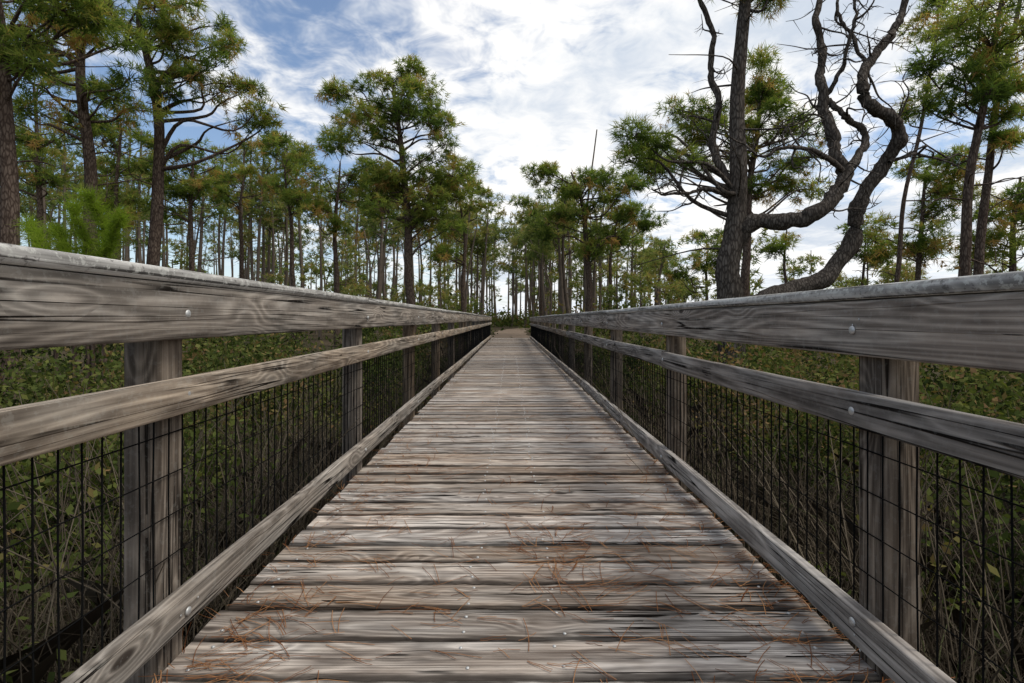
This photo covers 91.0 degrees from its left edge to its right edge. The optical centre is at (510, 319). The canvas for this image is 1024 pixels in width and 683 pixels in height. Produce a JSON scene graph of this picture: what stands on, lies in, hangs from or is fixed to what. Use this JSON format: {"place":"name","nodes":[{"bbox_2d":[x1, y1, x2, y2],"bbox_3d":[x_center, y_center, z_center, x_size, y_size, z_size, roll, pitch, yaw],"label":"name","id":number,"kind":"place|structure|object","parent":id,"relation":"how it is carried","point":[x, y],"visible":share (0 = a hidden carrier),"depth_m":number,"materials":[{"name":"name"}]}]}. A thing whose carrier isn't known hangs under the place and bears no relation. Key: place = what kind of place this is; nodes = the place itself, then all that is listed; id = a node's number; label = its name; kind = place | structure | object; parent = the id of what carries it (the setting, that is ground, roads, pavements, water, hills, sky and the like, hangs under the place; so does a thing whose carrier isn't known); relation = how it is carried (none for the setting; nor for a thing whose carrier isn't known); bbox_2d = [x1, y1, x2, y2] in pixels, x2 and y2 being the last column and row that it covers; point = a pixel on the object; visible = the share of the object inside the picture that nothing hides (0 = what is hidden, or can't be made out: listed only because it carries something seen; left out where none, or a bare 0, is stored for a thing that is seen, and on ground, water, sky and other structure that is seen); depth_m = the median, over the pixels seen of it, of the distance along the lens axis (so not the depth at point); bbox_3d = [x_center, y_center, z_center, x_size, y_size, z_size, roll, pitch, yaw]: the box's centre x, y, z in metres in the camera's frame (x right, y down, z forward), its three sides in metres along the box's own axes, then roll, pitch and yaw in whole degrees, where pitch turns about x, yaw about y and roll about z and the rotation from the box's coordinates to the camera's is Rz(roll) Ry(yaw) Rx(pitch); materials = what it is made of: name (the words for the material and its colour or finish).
{"place":"outdoors","nodes":[
{"label":"outdoors","id":0,"kind":"place"},
{"bbox_2d":[491,328,529,337],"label":"sandy path","id":1,"kind":"structure","parent":0,"point":[515,333],"depth_m":31.13,"materials":[{"name":"beige sand"}]},
{"bbox_2d":[0,323,1023,682],"bbox_3d":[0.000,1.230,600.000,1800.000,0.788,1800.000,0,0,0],"label":"ground","id":2,"kind":"structure","parent":0,"point":[328,345],"depth_m":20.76,"materials":[{"name":"green plant"}]},
{"bbox_2d":[11,52,108,352],"bbox_3d":[-17.884,-4.434,19.011,4.853,11.764,3.198,0,0,0],"label":"pine tree","id":3,"kind":"object","parent":2,"relation":"on","point":[35,143],"visible":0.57,"depth_m":18.91,"materials":[{"name":"green plant"}]},
{"bbox_2d":[10,181,139,448],"bbox_3d":[-4.666,0.019,5.275,1.775,2.913,0.710,0,0,9],"label":"pine sapling","id":4,"kind":"object","parent":2,"relation":"on","point":[108,232],"visible":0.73,"depth_m":5.22,"materials":[{"name":"green plant"}]},
{"bbox_2d":[0,0,159,395],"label":"pine tree","id":5,"kind":"object","parent":2,"relation":"on","point":[90,26],"visible":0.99,"depth_m":9.44,"materials":[{"name":"green plant"}]},
{"bbox_2d":[5,0,178,374],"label":"pine tree","id":6,"kind":"object","parent":2,"relation":"on","point":[102,91],"visible":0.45,"depth_m":12.42,"materials":[{"name":"green plant"}]},
{"bbox_2d":[69,101,153,349],"bbox_3d":[-15.644,-3.614,20.097,3.316,9.919,3.128,0,0,40],"label":"pine tree","id":7,"kind":"object","parent":2,"relation":"on","point":[148,140],"visible":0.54,"depth_m":20.03,"materials":[{"name":"green plant"}]},
{"bbox_2d":[136,137,241,342],"bbox_3d":[-13.202,-3.264,21.165,4.108,9.252,3.694,0,0,0],"label":"pine tree","id":8,"kind":"object","parent":2,"relation":"on","point":[189,187],"visible":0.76,"depth_m":20.81,"materials":[{"name":"green plant"}]},
{"bbox_2d":[97,0,290,265],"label":"pine tree","id":9,"kind":"object","parent":2,"relation":"on","point":[168,37],"visible":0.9,"depth_m":13.92,"materials":[{"name":"green plant"}]},
{"bbox_2d":[201,161,284,278],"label":"pine tree","id":10,"kind":"object","parent":2,"relation":"on","point":[224,194],"visible":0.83,"depth_m":24.93,"materials":[{"name":"green plant"}]},
{"bbox_2d":[246,127,329,339],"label":"pine tree","id":11,"kind":"object","parent":2,"relation":"on","point":[277,142],"visible":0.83,"depth_m":23.71,"materials":[{"name":"green plant"}]},
{"bbox_2d":[289,122,388,346],"bbox_3d":[-7.314,-3.666,22.068,4.417,9.956,3.693,0,0,0],"label":"pine tree","id":12,"kind":"object","parent":2,"relation":"on","point":[320,207],"visible":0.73,"depth_m":21.74,"materials":[{"name":"green plant"}]},
{"bbox_2d":[312,52,483,334],"bbox_3d":[-4.239,-4.268,18.853,6.727,11.561,3.665,0,0,0],"label":"pine tree","id":13,"kind":"object","parent":2,"relation":"on","point":[442,187],"visible":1,"depth_m":18.71,"materials":[{"name":"green plant"}]},
{"bbox_2d":[422,163,502,326],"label":"pine tree","id":14,"kind":"object","parent":2,"relation":"on","point":[442,251],"visible":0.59,"depth_m":24.84,"materials":[{"name":"green plant"}]},
{"bbox_2d":[0,266,1023,682],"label":"undergrowth shrubs","id":15,"kind":"object","parent":2,"relation":"on","point":[210,352],"visible":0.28,"depth_m":3.95,"materials":[{"name":"green plant"}]},
{"bbox_2d":[155,338,880,682],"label":"boardwalk deck","id":16,"kind":"structure","parent":2,"relation":"on","point":[531,418],"depth_m":1.68,"materials":[{"name":"grey wood"}]},
{"bbox_2d":[0,243,491,682],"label":"wooden railing","id":17,"kind":"object","parent":16,"relation":"attached to","point":[150,317],"visible":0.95,"depth_m":1.22,"materials":[{"name":"grey wood"}]},
{"bbox_2d":[138,361,953,682],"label":"fallen pine needles","id":18,"kind":"object","parent":16,"relation":"on","point":[580,555],"visible":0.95,"depth_m":1.57,"materials":[{"name":"brown plant"}]},
{"bbox_2d":[529,271,1023,682],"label":"wooden railing","id":19,"kind":"object","parent":16,"relation":"attached to","point":[891,335],"visible":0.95,"depth_m":1.23,"materials":[{"name":"grey wood"}]},
{"bbox_2d":[15,110,1023,338],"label":"distant pine forest","id":20,"kind":"object","parent":2,"relation":"on","point":[479,239],"visible":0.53,"depth_m":35.91,"materials":[{"name":"green plant"}]},
{"bbox_2d":[507,187,552,315],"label":"pine tree","id":21,"kind":"object","parent":2,"relation":"on","point":[524,201],"visible":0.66,"depth_m":33.03,"materials":[{"name":"green plant"}]},
{"bbox_2d":[519,160,667,311],"bbox_3d":[3.861,-3.077,23.081,7.055,8.446,3.651,0,0,0],"label":"pine tree","id":22,"kind":"object","parent":2,"relation":"on","point":[592,179],"visible":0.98,"depth_m":22.71,"materials":[{"name":"green plant"}]},
{"bbox_2d":[595,196,643,335],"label":"pine tree","id":23,"kind":"object","parent":2,"relation":"on","point":[608,215],"visible":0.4,"depth_m":28.81,"materials":[{"name":"green plant"}]},
{"bbox_2d":[256,262,996,337],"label":"distant shrubs","id":24,"kind":"object","parent":2,"relation":"on","point":[502,320],"visible":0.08,"depth_m":32.22,"materials":[{"name":"green plant"}]},
{"bbox_2d":[660,227,742,300],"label":"pine tree","id":25,"kind":"object","parent":2,"relation":"on","point":[699,236],"visible":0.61,"depth_m":26.83,"materials":[{"name":"green plant"}]},
{"bbox_2d":[635,40,838,362],"bbox_3d":[6.728,-3.301,15.070,6.305,9.721,3.064,0,0,0],"label":"pine tree","id":26,"kind":"object","parent":2,"relation":"on","point":[762,96],"visible":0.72,"depth_m":14.90,"materials":[{"name":"green plant"}]},
{"bbox_2d":[755,230,802,282],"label":"pine tree","id":27,"kind":"object","parent":2,"relation":"on","point":[778,247],"visible":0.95,"depth_m":19.84,"materials":[{"name":"green plant"}]},
{"bbox_2d":[606,0,973,401],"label":"twisted pine tree","id":28,"kind":"object","parent":2,"relation":"on","point":[740,226],"visible":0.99,"depth_m":8.86,"materials":[{"name":"green plant"}]},
{"bbox_2d":[830,208,911,285],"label":"pine tree","id":29,"kind":"object","parent":2,"relation":"on","point":[881,257],"visible":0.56,"depth_m":24.59,"materials":[{"name":"green plant"}]},
{"bbox_2d":[852,0,993,282],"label":"pine tree","id":30,"kind":"object","parent":2,"relation":"on","point":[911,103],"visible":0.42,"depth_m":16.00,"materials":[{"name":"green plant"}]},
{"bbox_2d":[862,142,995,280],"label":"pine tree","id":31,"kind":"object","parent":2,"relation":"on","point":[921,247],"visible":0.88,"depth_m":18.79,"materials":[{"name":"green plant"}]},
{"bbox_2d":[890,0,1023,372],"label":"pine tree","id":32,"kind":"object","parent":2,"relation":"on","point":[993,85],"visible":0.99,"depth_m":10.91,"materials":[{"name":"green plant"}]},
{"bbox_2d":[933,1,1023,374],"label":"pine tree","id":33,"kind":"object","parent":2,"relation":"on","point":[1010,139],"visible":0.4,"depth_m":12.40,"materials":[{"name":"green plant"}]},
{"bbox_2d":[951,177,1023,272],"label":"pine tree","id":34,"kind":"object","parent":2,"relation":"on","point":[997,233],"visible":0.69,"depth_m":16.76,"materials":[{"name":"green plant"}]},
{"bbox_2d":[4,0,1023,317],"label":"sky","id":35,"kind":"structure","parent":0,"point":[534,80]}
]}

